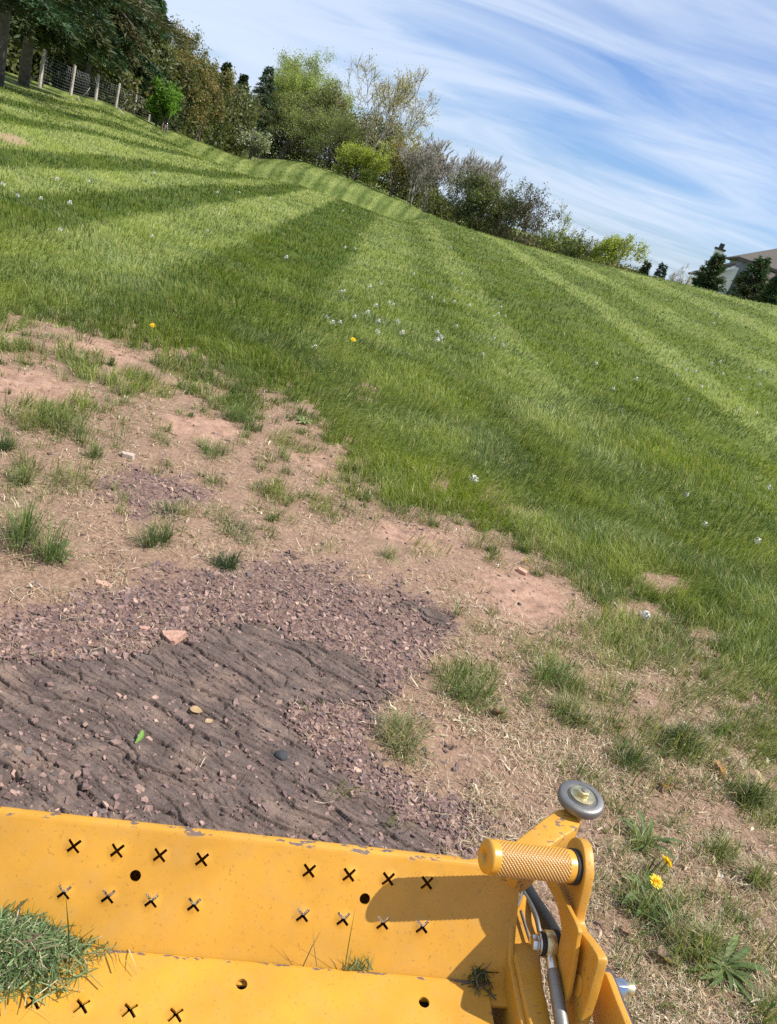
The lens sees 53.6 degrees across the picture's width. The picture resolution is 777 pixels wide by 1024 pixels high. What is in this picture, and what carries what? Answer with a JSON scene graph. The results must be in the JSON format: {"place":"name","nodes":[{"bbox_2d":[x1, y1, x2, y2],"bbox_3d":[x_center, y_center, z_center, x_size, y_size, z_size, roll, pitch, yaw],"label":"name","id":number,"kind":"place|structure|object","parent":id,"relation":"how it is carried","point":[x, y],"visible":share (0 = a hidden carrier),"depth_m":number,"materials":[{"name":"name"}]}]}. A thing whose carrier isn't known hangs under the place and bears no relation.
{"place":"outdoors","nodes":[
{"label":"outdoors","id":0,"kind":"place"},
{"bbox_2d":[296,416,311,423],"bbox_3d":[-0.497,-0.536,4.498,0.109,0.016,0.121,20,22,0],"label":"clover patch","id":1,"kind":"object","parent":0,"point":[304,419],"visible":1,"depth_m":4.50,"materials":[{"name":"green plant"}]},
{"bbox_2d":[0,70,776,1023],"bbox_3d":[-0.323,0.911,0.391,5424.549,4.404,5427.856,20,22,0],"label":"ground","id":2,"kind":"structure","parent":0,"point":[536,598],"depth_m":3.46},
{"bbox_2d":[0,426,23,458],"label":"grass tuft","id":3,"kind":"object","parent":2,"relation":"on","point":[6,445],"visible":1,"depth_m":3.05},
{"bbox_2d":[6,457,43,491],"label":"grass tuft","id":4,"kind":"object","parent":2,"relation":"on","point":[24,473],"visible":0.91,"depth_m":2.85,"materials":[{"name":"plant"}]},
{"bbox_2d":[32,582,41,587],"bbox_3d":[-1.070,0.222,2.341,0.031,0.015,0.029,11,24,-21],"label":"pebble","id":5,"kind":"object","parent":2,"relation":"on","point":[36,583],"visible":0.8,"depth_m":2.34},
{"bbox_2d":[3,399,103,443],"bbox_3d":[-1.458,-0.432,3.381,0.462,0.140,0.392,5,26,-31],"label":"grass tuft","id":6,"kind":"object","parent":2,"relation":"on","point":[69,423],"visible":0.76,"depth_m":3.39,"materials":[{"name":"plant"}]},
{"bbox_2d":[0,484,109,569],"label":"grass tuft","id":7,"kind":"object","parent":2,"relation":"on","point":[23,530],"visible":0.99,"depth_m":2.46,"materials":[{"name":"plant"}]},
{"bbox_2d":[38,541,72,562],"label":"broadleaf weed","id":8,"kind":"object","parent":2,"relation":"on","point":[59,550],"visible":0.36,"depth_m":2.50,"materials":[{"name":"green plant"}]},
{"bbox_2d":[29,464,88,495],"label":"grass tuft","id":9,"kind":"object","parent":2,"relation":"on","point":[57,481],"visible":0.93,"depth_m":2.95,"materials":[{"name":"plant"}]},
{"bbox_2d":[9,0,116,86],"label":"spruce tree","id":10,"kind":"object","parent":2,"relation":"on","point":[31,30],"visible":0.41,"depth_m":31.52,"materials":[{"name":"green plant"}]},
{"bbox_2d":[16,0,120,87],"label":"spruce tree","id":11,"kind":"object","parent":2,"relation":"on","point":[90,60],"visible":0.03,"depth_m":36.93,"materials":[{"name":"green plant"}]},
{"bbox_2d":[70,435,112,466],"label":"grass tuft","id":12,"kind":"object","parent":2,"relation":"on","point":[94,453],"visible":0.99,"depth_m":3.23,"materials":[{"name":"plant"}]},
{"bbox_2d":[0,0,184,86],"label":"pine tree","id":13,"kind":"object","parent":2,"relation":"on","point":[50,11],"visible":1,"depth_m":24.80,"materials":[{"name":"green plant"}]},
{"bbox_2d":[38,49,156,122],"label":"wire fence","id":14,"kind":"object","parent":2,"relation":"on","point":[41,73],"visible":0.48,"depth_m":42.10,"materials":[{"name":"metal"}]},
{"bbox_2d":[95,579,111,587],"bbox_3d":[-0.907,0.229,2.446,0.059,0.011,0.026,17,22,-5],"label":"stone","id":15,"kind":"object","parent":2,"relation":"on","point":[99,582],"visible":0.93,"depth_m":2.44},
{"bbox_2d":[81,0,164,96],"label":"spruce tree","id":16,"kind":"object","parent":2,"relation":"on","point":[127,30],"visible":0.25,"depth_m":44.29,"materials":[{"name":"green plant"}]},
{"bbox_2d":[121,451,134,459],"bbox_3d":[-1.137,-0.245,3.350,0.059,0.025,0.033,15,22,-11],"label":"stone","id":17,"kind":"object","parent":2,"relation":"on","point":[130,455],"visible":0.99,"depth_m":3.34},
{"bbox_2d":[106,0,167,93],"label":"spruce tree","id":18,"kind":"object","parent":2,"relation":"on","point":[152,70],"visible":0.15,"depth_m":51.87,"materials":[{"name":"green plant"}]},
{"bbox_2d":[105,31,173,129],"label":"spruce tree","id":19,"kind":"object","parent":2,"relation":"on","point":[153,90],"visible":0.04,"depth_m":56.68,"materials":[{"name":"green plant"}]},
{"bbox_2d":[139,626,148,629],"bbox_3d":[-0.734,0.350,2.311,0.032,0.008,0.019,11,24,-21],"label":"stone","id":20,"kind":"object","parent":2,"relation":"on","point":[144,628],"visible":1,"depth_m":2.31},
{"bbox_2d":[121,519,190,554],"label":"grass tuft","id":21,"kind":"object","parent":2,"relation":"on","point":[162,538],"visible":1,"depth_m":2.77,"materials":[{"name":"plant"}]},
{"bbox_2d":[142,423,184,447],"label":"grass tuft","id":22,"kind":"object","parent":2,"relation":"on","point":[161,438],"visible":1,"depth_m":3.63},
{"bbox_2d":[143,73,185,132],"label":"green shrub","id":23,"kind":"object","parent":2,"relation":"on","point":[163,105],"visible":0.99,"depth_m":51.78,"materials":[{"name":"green plant"}]},
{"bbox_2d":[152,0,183,131],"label":"spruce tree","id":24,"kind":"object","parent":2,"relation":"on","point":[175,121],"visible":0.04,"depth_m":58.84,"materials":[{"name":"green plant"}]},
{"bbox_2d":[145,494,191,522],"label":"grass tuft","id":25,"kind":"object","parent":2,"relation":"on","point":[168,508],"visible":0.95,"depth_m":3.02,"materials":[{"name":"plant"}]},
{"bbox_2d":[165,15,225,132],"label":"budding tree","id":26,"kind":"object","parent":2,"relation":"on","point":[193,64],"visible":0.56,"depth_m":62.66,"materials":[{"name":"green plant"}]},
{"bbox_2d":[187,59,236,141],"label":"budding tree","id":27,"kind":"object","parent":2,"relation":"on","point":[217,114],"visible":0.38,"depth_m":67.10,"materials":[{"name":"green plant"}]},
{"bbox_2d":[194,436,235,462],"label":"grass tuft","id":28,"kind":"object","parent":2,"relation":"on","point":[218,451],"visible":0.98,"depth_m":3.66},
{"bbox_2d":[209,61,238,150],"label":"spruce tree","id":29,"kind":"object","parent":2,"relation":"on","point":[225,65],"visible":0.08,"depth_m":75.03,"materials":[{"name":"green plant"}]},
{"bbox_2d":[0,600,454,853],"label":"bedrock","id":30,"kind":"structure","parent":2,"relation":"on","point":[272,665],"depth_m":1.95,"materials":[{"name":"stone"}]},
{"bbox_2d":[135,730,143,742],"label":"weed leaf","id":31,"kind":"object","parent":30,"relation":"on","point":[140,736],"visible":1,"depth_m":1.89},
{"bbox_2d":[160,630,186,645],"bbox_3d":[-0.646,0.376,2.301,0.079,0.025,0.052,9,31,-11],"label":"stone","id":32,"kind":"object","parent":30,"relation":"on","point":[173,637],"visible":1,"depth_m":2.30,"materials":[{"name":"stone"}]},
{"bbox_2d":[190,706,202,712],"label":"dry leaf","id":33,"kind":"object","parent":30,"relation":"on","point":[196,709],"visible":1,"depth_m":2.06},
{"bbox_2d":[274,750,287,760],"bbox_3d":[-0.280,0.636,2.006,0.037,0.024,0.035,10,24,-21],"label":"pebble","id":34,"kind":"object","parent":30,"relation":"on","point":[281,755],"visible":1,"depth_m":2.00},
{"bbox_2d":[203,545,252,579],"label":"grass tuft","id":35,"kind":"object","parent":2,"relation":"on","point":[231,564],"visible":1,"depth_m":2.79,"materials":[{"name":"plant"}]},
{"bbox_2d":[200,513,260,546],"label":"grass tuft","id":36,"kind":"object","parent":2,"relation":"on","point":[241,525],"visible":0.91,"depth_m":3.05,"materials":[{"name":"plant"}]},
{"bbox_2d":[213,401,263,432],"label":"grass tuft","id":37,"kind":"object","parent":2,"relation":"on","point":[238,416],"visible":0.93,"depth_m":4.15,"materials":[{"name":"plant"}]},
{"bbox_2d":[229,73,249,154],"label":"spruce tree","id":38,"kind":"object","parent":2,"relation":"on","point":[243,78],"visible":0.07,"depth_m":79.11,"materials":[{"name":"green plant"}]},
{"bbox_2d":[233,125,272,160],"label":"blossoming shrub","id":39,"kind":"object","parent":2,"relation":"on","point":[255,139],"visible":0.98,"depth_m":76.55,"materials":[{"name":"green plant"}]},
{"bbox_2d":[248,66,277,151],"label":"pine tree","id":40,"kind":"object","parent":2,"relation":"on","point":[268,90],"visible":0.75,"depth_m":97.13,"materials":[{"name":"green plant"}]},
{"bbox_2d":[250,54,317,157],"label":"leafy tree","id":41,"kind":"object","parent":2,"relation":"on","point":[281,80],"visible":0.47,"depth_m":99.94,"materials":[{"name":"green plant"}]},
{"bbox_2d":[257,85,336,163],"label":"brush thicket tree","id":42,"kind":"object","parent":2,"relation":"on","point":[297,131],"visible":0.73,"depth_m":98.21,"materials":[{"name":"green plant"}]},
{"bbox_2d":[273,46,337,113],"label":"leafy tree","id":43,"kind":"object","parent":2,"relation":"on","point":[297,65],"visible":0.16,"depth_m":106.12,"materials":[{"name":"green plant"}]},
{"bbox_2d":[0,780,634,1023],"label":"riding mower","id":44,"kind":"object","parent":2,"relation":"on","point":[234,945],"visible":1,"depth_m":1.00,"materials":[{"name":"yellow paint"}]},
{"bbox_2d":[0,894,136,1022],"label":"clippings pile","id":45,"kind":"object","parent":44,"relation":"on","point":[28,945],"visible":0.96,"depth_m":0.93,"materials":[{"name":"green plant"}]},
{"bbox_2d":[51,901,69,952],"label":"straw stem","id":46,"kind":"object","parent":45,"relation":"on","point":[68,930],"visible":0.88,"depth_m":0.93,"materials":[{"name":"beige plant"}]},
{"bbox_2d":[302,935,317,966],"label":"grass sprig","id":47,"kind":"object","parent":44,"relation":"on","point":[309,952],"depth_m":0.99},
{"bbox_2d":[344,911,374,970],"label":"grass sprig","id":48,"kind":"object","parent":44,"relation":"on","point":[358,966],"depth_m":1.01,"materials":[{"name":"plant"}]},
{"bbox_2d":[461,963,498,999],"bbox_3d":[0.124,0.619,1.043,0.052,0.033,0.075,20,22,0],"label":"clippings pile","id":49,"kind":"object","parent":44,"relation":"on","point":[480,975],"visible":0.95,"depth_m":1.03,"materials":[{"name":"green plant"}]},
{"bbox_2d":[5,27,642,273],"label":"undergrowth","id":50,"kind":"object","parent":2,"relation":"on","point":[237,107],"visible":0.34,"depth_m":75.56,"materials":[{"name":"green plant"}]},
{"bbox_2d":[298,46,360,162],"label":"leafy tree","id":51,"kind":"object","parent":2,"relation":"on","point":[345,96],"visible":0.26,"depth_m":104.67,"materials":[{"name":"green plant"}]},
{"bbox_2d":[300,103,370,167],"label":"brush thicket tree","id":52,"kind":"object","parent":2,"relation":"on","point":[328,124],"visible":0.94,"depth_m":97.05,"materials":[{"name":"green plant"}]},
{"bbox_2d":[333,141,388,185],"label":"yellow green shrub","id":53,"kind":"object","parent":2,"relation":"on","point":[342,161],"visible":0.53,"depth_m":89.93,"materials":[{"name":"green plant"}]},
{"bbox_2d":[339,137,396,187],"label":"yellow green shrub","id":54,"kind":"object","parent":2,"relation":"on","point":[375,169],"visible":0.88,"depth_m":87.73,"materials":[{"name":"green plant"}]},
{"bbox_2d":[0,85,776,988],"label":"grass","id":55,"kind":"structure","parent":2,"relation":"on","point":[568,443],"depth_m":6.29,"materials":[{"name":"plant"}]},
{"bbox_2d":[0,212,776,1023],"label":"straw litter","id":56,"kind":"object","parent":2,"relation":"on","point":[644,974],"visible":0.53,"depth_m":2.34,"materials":[{"name":"plant"}]},
{"bbox_2d":[332,48,445,187],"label":"leaning tree","id":57,"kind":"object","parent":2,"relation":"on","point":[404,89],"visible":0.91,"depth_m":93.82,"materials":[{"name":"green plant"}]},
{"bbox_2d":[374,541,404,565],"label":"grass tuft","id":58,"kind":"object","parent":2,"relation":"on","point":[391,554],"visible":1,"depth_m":3.27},
{"bbox_2d":[356,700,449,770],"bbox_3d":[0.063,0.623,2.202,0.291,0.116,0.327,20,22,0],"label":"grass tuft","id":59,"kind":"object","parent":2,"relation":"on","point":[408,743],"visible":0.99,"depth_m":2.21,"materials":[{"name":"plant"}]},
{"bbox_2d":[385,134,428,196],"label":"yellow green shrub","id":60,"kind":"object","parent":2,"relation":"on","point":[399,170],"visible":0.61,"depth_m":85.39,"materials":[{"name":"green plant"}]},
{"bbox_2d":[390,133,455,204],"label":"bare tree","id":61,"kind":"object","parent":2,"relation":"on","point":[425,162],"visible":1,"depth_m":81.08,"materials":[{"name":"grey plant"}]},
{"bbox_2d":[407,136,460,212],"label":"bare tree","id":62,"kind":"object","parent":2,"relation":"on","point":[442,169],"visible":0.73,"depth_m":84.17,"materials":[{"name":"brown plant"}]},
{"bbox_2d":[420,648,516,718],"bbox_3d":[0.261,0.548,2.516,0.352,0.138,0.346,11,23,-20],"label":"grass tuft","id":63,"kind":"object","parent":2,"relation":"on","point":[484,696],"visible":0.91,"depth_m":2.51,"materials":[{"name":"plant"}]},
{"bbox_2d":[442,167,494,230],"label":"dark olive tree","id":64,"kind":"object","parent":2,"relation":"on","point":[480,200],"visible":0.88,"depth_m":77.03,"materials":[{"name":"green plant"}]},
{"bbox_2d":[444,148,501,201],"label":"bare tree","id":65,"kind":"object","parent":2,"relation":"on","point":[481,169],"visible":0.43,"depth_m":88.97,"materials":[{"name":"grey plant"}]},
{"bbox_2d":[453,166,508,232],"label":"dark olive tree","id":66,"kind":"object","parent":2,"relation":"on","point":[496,195],"visible":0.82,"depth_m":76.57,"materials":[{"name":"green plant"}]},
{"bbox_2d":[456,155,510,213],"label":"bare tree","id":67,"kind":"object","parent":2,"relation":"on","point":[496,169],"visible":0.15,"depth_m":92.93,"materials":[{"name":"grey plant"}]},
{"bbox_2d":[481,176,537,242],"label":"dark olive tree","id":68,"kind":"object","parent":2,"relation":"on","point":[507,205],"visible":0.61,"depth_m":76.54,"materials":[{"name":"green plant"}]},
{"bbox_2d":[517,567,527,575],"bbox_3d":[0.620,0.278,3.577,0.052,0.023,0.029,30,30,17],"label":"stone","id":69,"kind":"object","parent":2,"relation":"on","point":[520,570],"visible":1,"depth_m":3.57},
{"bbox_2d":[485,179,561,244],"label":"dark olive tree","id":70,"kind":"object","parent":2,"relation":"on","point":[529,206],"visible":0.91,"depth_m":75.91,"materials":[{"name":"green plant"}]},
{"bbox_2d":[522,199,582,252],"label":"thin tree","id":71,"kind":"object","parent":2,"relation":"on","point":[551,246],"visible":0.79,"depth_m":78.83,"materials":[{"name":"green plant"}]},
{"bbox_2d":[519,647,600,710],"bbox_3d":[0.610,0.573,2.739,0.320,0.131,0.328,-5,32,-46],"label":"grass tuft","id":72,"kind":"object","parent":2,"relation":"on","point":[548,675],"visible":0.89,"depth_m":2.75,"materials":[{"name":"plant"}]},
{"bbox_2d":[558,227,595,259],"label":"green shrub","id":73,"kind":"object","parent":2,"relation":"on","point":[567,244],"visible":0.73,"depth_m":72.90,"materials":[{"name":"green plant"}]},
{"bbox_2d":[539,678,620,743],"bbox_3d":[0.652,0.655,2.610,0.292,0.122,0.311,20,22,0],"label":"grass tuft","id":74,"kind":"object","parent":2,"relation":"on","point":[568,704],"visible":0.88,"depth_m":2.61,"materials":[{"name":"plant"}]},
{"bbox_2d":[583,238,606,263],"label":"bare shrub","id":75,"kind":"object","parent":2,"relation":"on","point":[594,244],"visible":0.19,"depth_m":73.17,"materials":[{"name":"grey plant"}]},
{"bbox_2d":[586,232,650,267],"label":"round tree","id":76,"kind":"object","parent":2,"relation":"on","point":[613,243],"visible":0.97,"depth_m":70.56,"materials":[{"name":"green plant"}]},
{"bbox_2d":[589,618,660,668],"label":"grass tuft","id":77,"kind":"object","parent":2,"relation":"on","point":[622,637],"visible":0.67,"depth_m":3.20,"materials":[{"name":"plant"}]},
{"bbox_2d":[622,924,634,934],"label":"dry leaf","id":78,"kind":"object","parent":2,"relation":"on","point":[625,927],"visible":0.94,"depth_m":1.85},
{"bbox_2d":[595,735,664,784],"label":"grass tuft","id":79,"kind":"object","parent":2,"relation":"on","point":[635,758],"visible":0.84,"depth_m":2.47,"materials":[{"name":"plant"}]},
{"bbox_2d":[637,259,651,275],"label":"cedar","id":80,"kind":"object","parent":2,"relation":"on","point":[646,267],"visible":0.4,"depth_m":56.22,"materials":[{"name":"green plant"}]},
{"bbox_2d":[641,610,650,620],"bbox_3d":[1.149,0.480,3.465,0.042,0.081,0.042,20,22,0],"label":"dandelion clock","id":81,"kind":"object","parent":2,"relation":"on","point":[644,613],"visible":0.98,"depth_m":3.45,"materials":[{"name":"grey"}]},
{"bbox_2d":[621,869,674,927],"bbox_3d":[0.657,0.971,1.964,0.137,0.029,0.184,23,22,8],"label":"dandelion rosette","id":82,"kind":"object","parent":2,"relation":"on","point":[633,892],"visible":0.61,"depth_m":1.94,"materials":[{"name":"green plant"}]},
{"bbox_2d":[648,873,663,894],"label":"dandelion","id":83,"kind":"object","parent":82,"relation":"on","point":[658,881],"visible":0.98,"depth_m":1.95,"materials":[{"name":"yellow plant"}]},
{"bbox_2d":[616,807,681,863],"bbox_3d":[0.728,0.906,2.156,0.196,0.046,0.177,20,22,0],"label":"dandelion rosette","id":84,"kind":"object","parent":2,"relation":"on","point":[665,840],"visible":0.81,"depth_m":2.16,"materials":[{"name":"green plant"}]},
{"bbox_2d":[605,876,708,959],"bbox_3d":[0.701,0.982,1.910,0.297,0.103,0.228,1,28,-38],"label":"grass tuft","id":85,"kind":"object","parent":2,"relation":"on","point":[664,925],"visible":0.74,"depth_m":1.91,"materials":[{"name":"plant"}]},
{"bbox_2d":[653,262,667,278],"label":"cedar","id":86,"kind":"object","parent":2,"relation":"on","point":[659,273],"visible":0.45,"depth_m":55.92,"materials":[{"name":"green plant"}]},
{"bbox_2d":[658,855,672,874],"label":"dandelion","id":87,"kind":"object","parent":2,"relation":"on","point":[667,860],"visible":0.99,"depth_m":2.04,"materials":[{"name":"yellow plant"}]},
{"bbox_2d":[658,945,674,962],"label":"dry leaf","id":88,"kind":"object","parent":2,"relation":"on","point":[661,952],"visible":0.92,"depth_m":1.81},
{"bbox_2d":[660,781,673,789],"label":"dry leaf","id":89,"kind":"object","parent":2,"relation":"on","point":[671,786],"visible":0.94,"depth_m":2.40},
{"bbox_2d":[668,268,684,282],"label":"bare shrub","id":90,"kind":"object","parent":2,"relation":"on","point":[673,278],"visible":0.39,"depth_m":59.28,"materials":[{"name":"grey plant"}]},
{"bbox_2d":[645,706,724,772],"bbox_3d":[1.020,0.758,2.635,0.320,0.139,0.307,20,22,0],"label":"grass tuft","id":91,"kind":"object","parent":2,"relation":"on","point":[678,733],"visible":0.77,"depth_m":2.65,"materials":[{"name":"plant"}]},
{"bbox_2d":[679,263,691,285],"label":"bare shrub","id":92,"kind":"object","parent":2,"relation":"on","point":[689,279],"visible":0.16,"depth_m":60.87,"materials":[{"name":"grey plant"}]},
{"bbox_2d":[630,884,767,994],"bbox_3d":[0.761,1.004,1.851,0.296,0.145,0.297,1,28,-38],"label":"grass tuft","id":93,"kind":"object","parent":2,"relation":"on","point":[718,944],"visible":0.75,"depth_m":1.85,"materials":[{"name":"plant"}]},
{"bbox_2d":[691,252,726,292],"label":"cedar tree","id":94,"kind":"object","parent":2,"relation":"on","point":[707,278],"visible":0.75,"depth_m":42.28,"materials":[{"name":"green plant"}]},
{"bbox_2d":[693,827,747,877],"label":"grass tuft","id":95,"kind":"object","parent":2,"relation":"on","point":[726,844],"visible":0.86,"depth_m":2.21,"materials":[{"name":"plant"}]},
{"bbox_2d":[713,759,728,776],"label":"dry leaf","id":96,"kind":"object","parent":2,"relation":"on","point":[719,763],"visible":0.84,"depth_m":2.60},
{"bbox_2d":[694,707,756,753],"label":"grass tuft","id":97,"kind":"object","parent":2,"relation":"on","point":[720,727],"visible":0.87,"depth_m":2.82,"materials":[{"name":"plant"}]},
{"bbox_2d":[686,922,768,1005],"bbox_3d":[0.813,1.079,1.846,0.212,0.027,0.189,20,22,0],"label":"dandelion rosette","id":98,"kind":"object","parent":2,"relation":"on","point":[732,980],"visible":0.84,"depth_m":1.83,"materials":[{"name":"green plant"}]},
{"bbox_2d":[688,243,776,294],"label":"house","id":99,"kind":"structure","parent":2,"relation":"on","point":[735,265],"depth_m":70.69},
{"bbox_2d":[720,255,773,300],"bbox_3d":[18.141,-11.001,38.566,2.478,3.615,2.488,34,26,32],"label":"cedar tree","id":100,"kind":"object","parent":2,"relation":"on","point":[748,285],"visible":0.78,"depth_m":38.13,"materials":[{"name":"green plant"}]},
{"bbox_2d":[723,766,776,823],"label":"grass tuft","id":101,"kind":"object","parent":2,"relation":"on","point":[759,788],"visible":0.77,"depth_m":2.48,"materials":[{"name":"plant"}]},
{"bbox_2d":[729,960,776,1023],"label":"grass tuft","id":102,"kind":"object","parent":2,"relation":"on","point":[764,1019],"visible":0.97,"depth_m":1.75,"materials":[{"name":"plant"}]},
{"bbox_2d":[735,851,776,913],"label":"grass tuft","id":103,"kind":"object","parent":2,"relation":"on","point":[759,878],"visible":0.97,"depth_m":2.14,"materials":[{"name":"plant"}]},
{"bbox_2d":[755,769,767,786],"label":"dry leaf","id":104,"kind":"object","parent":2,"relation":"on","point":[758,772],"visible":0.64,"depth_m":2.63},
{"bbox_2d":[753,274,776,304],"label":"cedar tree","id":105,"kind":"object","parent":2,"relation":"on","point":[769,295],"visible":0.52,"depth_m":37.08,"materials":[{"name":"green plant"}]},
{"bbox_2d":[0,336,776,1023],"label":"gravel","id":106,"kind":"structure","parent":0,"point":[354,766],"depth_m":2.21,"materials":[{"name":"gravel"}]},
{"bbox_2d":[0,301,776,1023],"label":"sparse grass","id":107,"kind":"structure","parent":0,"point":[682,623],"depth_m":3.26,"materials":[{"name":"plant"}]},
{"bbox_2d":[165,0,776,283],"label":"sky","id":108,"kind":"structure","parent":0,"point":[654,121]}
]}

